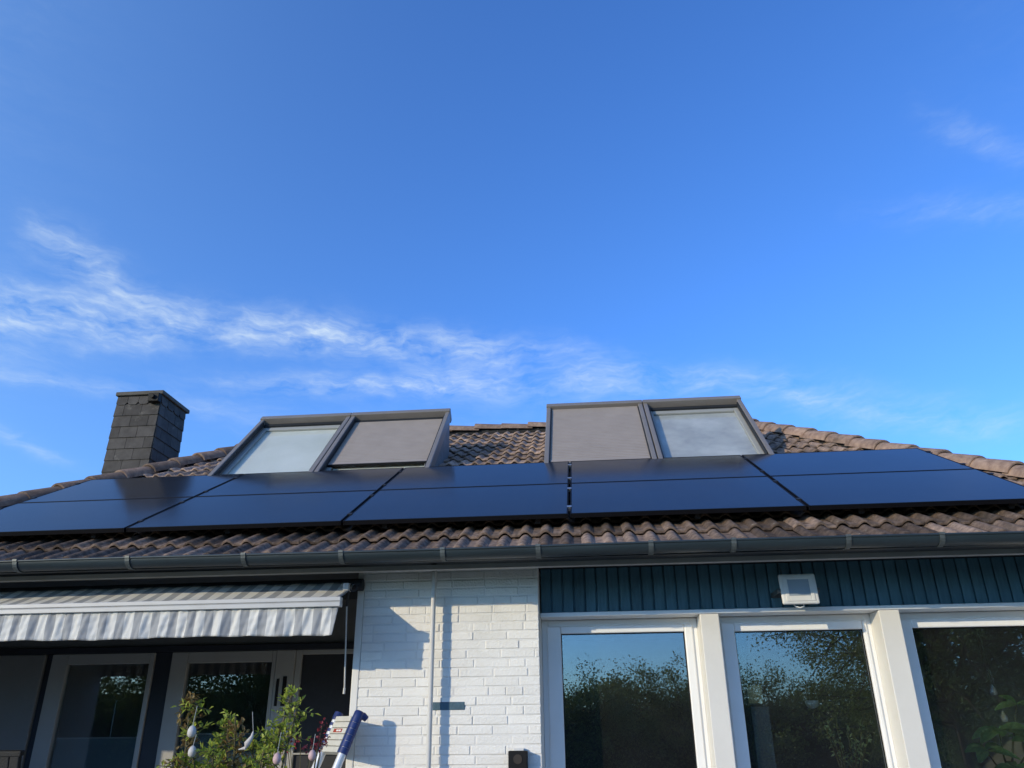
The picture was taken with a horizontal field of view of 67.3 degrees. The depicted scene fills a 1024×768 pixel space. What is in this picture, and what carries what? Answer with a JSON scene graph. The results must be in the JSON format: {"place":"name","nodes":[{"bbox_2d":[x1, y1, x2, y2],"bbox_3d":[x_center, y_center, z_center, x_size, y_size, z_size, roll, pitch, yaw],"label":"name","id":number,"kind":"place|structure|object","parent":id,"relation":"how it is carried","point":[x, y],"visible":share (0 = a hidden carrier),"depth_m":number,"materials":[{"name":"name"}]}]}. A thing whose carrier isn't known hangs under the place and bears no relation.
{"place":"outdoors","nodes":[
{"label":"outdoors","id":0,"kind":"place"},
{"bbox_2d":[109,690,124,736],"bbox_3d":[-3.962,3.938,7.389,0.260,1.855,0.260,-3,-24,5],"label":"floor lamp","id":1,"kind":"object","parent":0,"point":[115,710],"visible":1,"depth_m":7.69,"materials":[{"name":"metal"}]},
{"bbox_2d":[0,0,1023,495],"label":"sky","id":2,"kind":"structure","parent":0,"point":[810,213],"materials":[{"name":"blue"}]},
{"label":"terrace pavement","id":3,"kind":"structure","parent":0,"visible":0},
{"bbox_2d":[0,750,24,767],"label":"garden chair","id":4,"kind":"object","parent":3,"relation":"on","point":[10,758],"visible":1,"depth_m":5.77,"materials":[{"name":"wood"}]},
{"bbox_2d":[280,718,330,767],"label":"red flowering plant","id":5,"kind":"object","parent":3,"relation":"on","point":[320,744],"visible":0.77,"depth_m":4.42,"materials":[{"name":"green plant"}]},
{"bbox_2d":[311,710,368,767],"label":"telescopic ladder","id":6,"kind":"object","parent":3,"relation":"on","point":[341,731],"visible":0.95,"depth_m":5.24,"materials":[{"name":"metal"}]},
{"label":"ground","id":7,"kind":"structure","parent":0,"visible":0},
{"bbox_2d":[0,390,1023,767],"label":"house","id":8,"kind":"structure","parent":7,"relation":"on","point":[618,642],"depth_m":5.95,"materials":[{"name":"paint"}]},
{"bbox_2d":[29,653,156,767],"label":"terrace door","id":9,"kind":"structure","parent":8,"relation":"in","point":[77,752],"depth_m":7.02,"materials":[{"name":"grey plastic"}]},
{"bbox_2d":[0,579,364,693],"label":"awning","id":10,"kind":"object","parent":8,"relation":"attached to","point":[234,609],"visible":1,"depth_m":5.38,"materials":[{"name":"fabric"}]},
{"bbox_2d":[155,650,277,767],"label":"terrace door","id":11,"kind":"structure","parent":8,"relation":"in","point":[181,662],"depth_m":7.04,"materials":[{"name":"grey plastic"}]},
{"bbox_2d":[285,649,353,767],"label":"screen door","id":12,"kind":"structure","parent":8,"relation":"in","point":[319,674],"depth_m":6.97,"materials":[{"name":"grey plastic"}]},
{"bbox_2d":[426,564,436,767],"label":"wall pole","id":13,"kind":"object","parent":8,"relation":"attached to","point":[431,676],"depth_m":5.41,"materials":[{"name":"white metal"}]},
{"bbox_2d":[508,748,527,767],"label":"wall box","id":14,"kind":"object","parent":8,"relation":"attached to","point":[517,757],"visible":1,"depth_m":5.16,"materials":[{"name":"black plastic"}]},
{"bbox_2d":[90,504,1014,537],"bbox_3d":[-0.347,0.978,6.970,8.140,1.089,1.989,-3,-24,5],"label":"mounting rack","id":15,"kind":"object","parent":8,"relation":"attached to","point":[539,521],"visible":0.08,"depth_m":5.81,"materials":[{"name":"metal"}]},
{"bbox_2d":[0,497,192,535],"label":"solar panel","id":16,"kind":"object","parent":15,"relation":"attached to","point":[73,517],"visible":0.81,"depth_m":6.57,"materials":[{"name":"black glass"}]},
{"bbox_2d":[20,474,243,502],"bbox_3d":[-3.777,1.059,7.750,1.744,0.551,0.993,-3,-24,5],"label":"solar panel","id":17,"kind":"object","parent":15,"relation":"attached to","point":[144,487],"visible":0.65,"depth_m":7.69,"materials":[{"name":"black glass"}]},
{"bbox_2d":[126,490,376,531],"bbox_3d":[-2.135,1.063,6.500,1.744,0.551,0.993,-3,-24,5],"label":"solar panel","id":18,"kind":"object","parent":15,"relation":"attached to","point":[268,510],"visible":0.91,"depth_m":6.35,"materials":[{"name":"black glass"}]},
{"bbox_2d":[196,468,403,496],"bbox_3d":[-2.049,0.978,7.611,1.744,0.551,0.993,-3,-24,5],"label":"solar panel","id":19,"kind":"object","parent":15,"relation":"attached to","point":[311,482],"visible":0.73,"depth_m":7.55,"materials":[{"name":"black glass"}]},
{"bbox_2d":[343,483,568,524],"bbox_3d":[-0.407,0.983,6.361,1.744,0.551,0.993,-3,-24,5],"label":"solar panel","id":20,"kind":"object","parent":15,"relation":"attached to","point":[490,503],"visible":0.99,"depth_m":6.21,"materials":[{"name":"black glass"}]},
{"bbox_2d":[380,461,568,489],"bbox_3d":[-0.322,0.898,7.472,1.744,0.551,0.993,-3,-24,5],"label":"solar panel","id":21,"kind":"object","parent":15,"relation":"attached to","point":[482,475],"visible":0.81,"depth_m":7.41,"materials":[{"name":"black glass"}]},
{"bbox_2d":[568,455,766,482],"bbox_3d":[1.406,0.818,7.333,1.744,0.551,0.993,-3,-24,5],"label":"solar panel","id":22,"kind":"object","parent":15,"relation":"attached to","point":[675,468],"visible":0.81,"depth_m":7.27,"materials":[{"name":"black glass"}]},
{"bbox_2d":[567,476,806,517],"bbox_3d":[1.321,0.902,6.222,1.744,0.551,0.993,-3,-24,5],"label":"solar panel","id":23,"kind":"object","parent":15,"relation":"attached to","point":[688,496],"visible":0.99,"depth_m":6.07,"materials":[{"name":"black glass"}]},
{"bbox_2d":[742,448,974,476],"bbox_3d":[3.147,0.737,7.193,1.771,0.551,0.993,-3,-24,5],"label":"solar panel","id":24,"kind":"object","parent":15,"relation":"attached to","point":[852,461],"visible":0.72,"depth_m":7.13,"materials":[{"name":"black glass"}]},
{"bbox_2d":[770,469,1023,509],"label":"solar panel","id":25,"kind":"object","parent":15,"relation":"attached to","point":[955,487],"visible":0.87,"depth_m":5.96,"materials":[{"name":"black glass"}]},
{"bbox_2d":[542,618,711,767],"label":"window","id":26,"kind":"structure","parent":8,"relation":"in","point":[552,631],"depth_m":5.77,"materials":[{"name":"white plastic"}]},
{"bbox_2d":[771,563,819,607],"bbox_3d":[2.054,1.464,5.610,0.295,0.361,0.272,-3,-24,5],"label":"floodlight","id":27,"kind":"object","parent":8,"relation":"attached to","point":[794,589],"visible":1,"depth_m":5.48,"materials":[{"name":"white plastic"}]},
{"bbox_2d":[719,614,897,767],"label":"window","id":28,"kind":"structure","parent":8,"relation":"in","point":[729,626],"depth_m":5.70,"materials":[{"name":"white plastic"}]},
{"bbox_2d":[801,635,818,708],"bbox_3d":[2.412,2.216,6.353,0.110,0.860,0.110,-3,-24,5],"label":"hanging ornament","id":29,"kind":"object","parent":8,"relation":"hanging from","point":[812,704],"visible":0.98,"depth_m":6.17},
{"bbox_2d":[899,611,1023,767],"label":"window","id":30,"kind":"structure","parent":8,"relation":"in","point":[985,619],"depth_m":5.66,"materials":[{"name":"white plastic"}]},
{"bbox_2d":[973,629,997,695],"bbox_3d":[3.863,2.149,6.339,0.084,0.777,0.058,9,-26,-20],"label":"hanging ornament","id":31,"kind":"object","parent":8,"relation":"hanging from","point":[992,691],"visible":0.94,"depth_m":6.19,"materials":[{"name":"white ceramic"}]},
{"bbox_2d":[977,630,1008,721],"bbox_3d":[3.898,2.237,6.296,0.084,0.974,0.058,9,-26,-20],"label":"hanging ornament","id":32,"kind":"object","parent":8,"relation":"hanging from","point":[1004,717],"visible":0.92,"depth_m":6.11,"materials":[{"name":"white ceramic"}]},
{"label":"garden soil","id":33,"kind":"structure","parent":0,"visible":0},
{"bbox_2d":[156,684,320,767],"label":"rose bush","id":34,"kind":"object","parent":33,"relation":"on","point":[264,749],"visible":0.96,"depth_m":3.95,"materials":[{"name":"green plant"}]},
{"bbox_2d":[187,706,197,737],"bbox_3d":[-1.611,1.708,3.888,0.043,0.148,0.042,-3,-24,5],"label":"hanging egg","id":35,"kind":"object","parent":34,"relation":"hanging from","point":[191,732],"visible":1,"depth_m":3.86,"materials":[{"name":"white plastic"}]},
{"bbox_2d":[188,734,196,757],"bbox_3d":[-1.585,1.799,3.823,0.040,0.104,0.039,-3,-24,5],"label":"hanging egg","id":36,"kind":"object","parent":34,"relation":"hanging from","point":[191,752],"visible":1,"depth_m":3.80,"materials":[{"name":"white plastic"}]},
{"bbox_2d":[238,712,253,749],"bbox_3d":[-1.323,1.734,3.846,0.064,0.175,0.036,7,-25,-18],"label":"bird charm","id":37,"kind":"object","parent":34,"relation":"hanging from","point":[247,742],"visible":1,"depth_m":3.82,"materials":[{"name":"white plastic"}]},
{"bbox_2d":[273,732,281,764],"bbox_3d":[-1.148,1.787,3.773,0.040,0.144,0.039,-3,-24,5],"label":"hanging egg","id":38,"kind":"object","parent":34,"relation":"hanging from","point":[276,758],"visible":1,"depth_m":3.74,"materials":[{"name":"pink plastic"}]},
{"bbox_2d":[308,734,315,760],"bbox_3d":[-0.986,1.798,3.807,0.037,0.120,0.036,-3,-24,5],"label":"hanging egg","id":39,"kind":"object","parent":34,"relation":"hanging from","point":[312,755],"visible":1,"depth_m":3.78,"materials":[{"name":"pink plastic"}]},
{"bbox_3d":[2.530,3.593,5.651,3.400,0.950,0.750,-3,-24,5],"label":"window shelf","id":40,"kind":"object","parent":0,"visible":0},
{"bbox_2d":[749,706,776,767],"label":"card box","id":41,"kind":"object","parent":40,"relation":"on","point":[762,738],"visible":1,"depth_m":5.81,"materials":[{"name":"cardboard"}]},
{"bbox_2d":[744,683,765,704],"bbox_3d":[1.865,2.382,5.906,0.137,0.155,0.020,-3,-24,5],"label":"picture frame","id":42,"kind":"object","parent":41,"relation":"on","point":[754,692],"visible":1,"depth_m":5.90,"materials":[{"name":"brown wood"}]},
{"bbox_2d":[824,719,872,767],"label":"succulent","id":43,"kind":"object","parent":40,"relation":"on","point":[842,757],"visible":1,"depth_m":5.99,"materials":[{"name":"green plant"}]},
{"bbox_2d":[964,695,1023,767],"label":"leafy houseplant","id":44,"kind":"object","parent":40,"relation":"on","point":[987,733],"visible":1,"depth_m":5.91,"materials":[{"name":"plant"}]}
]}

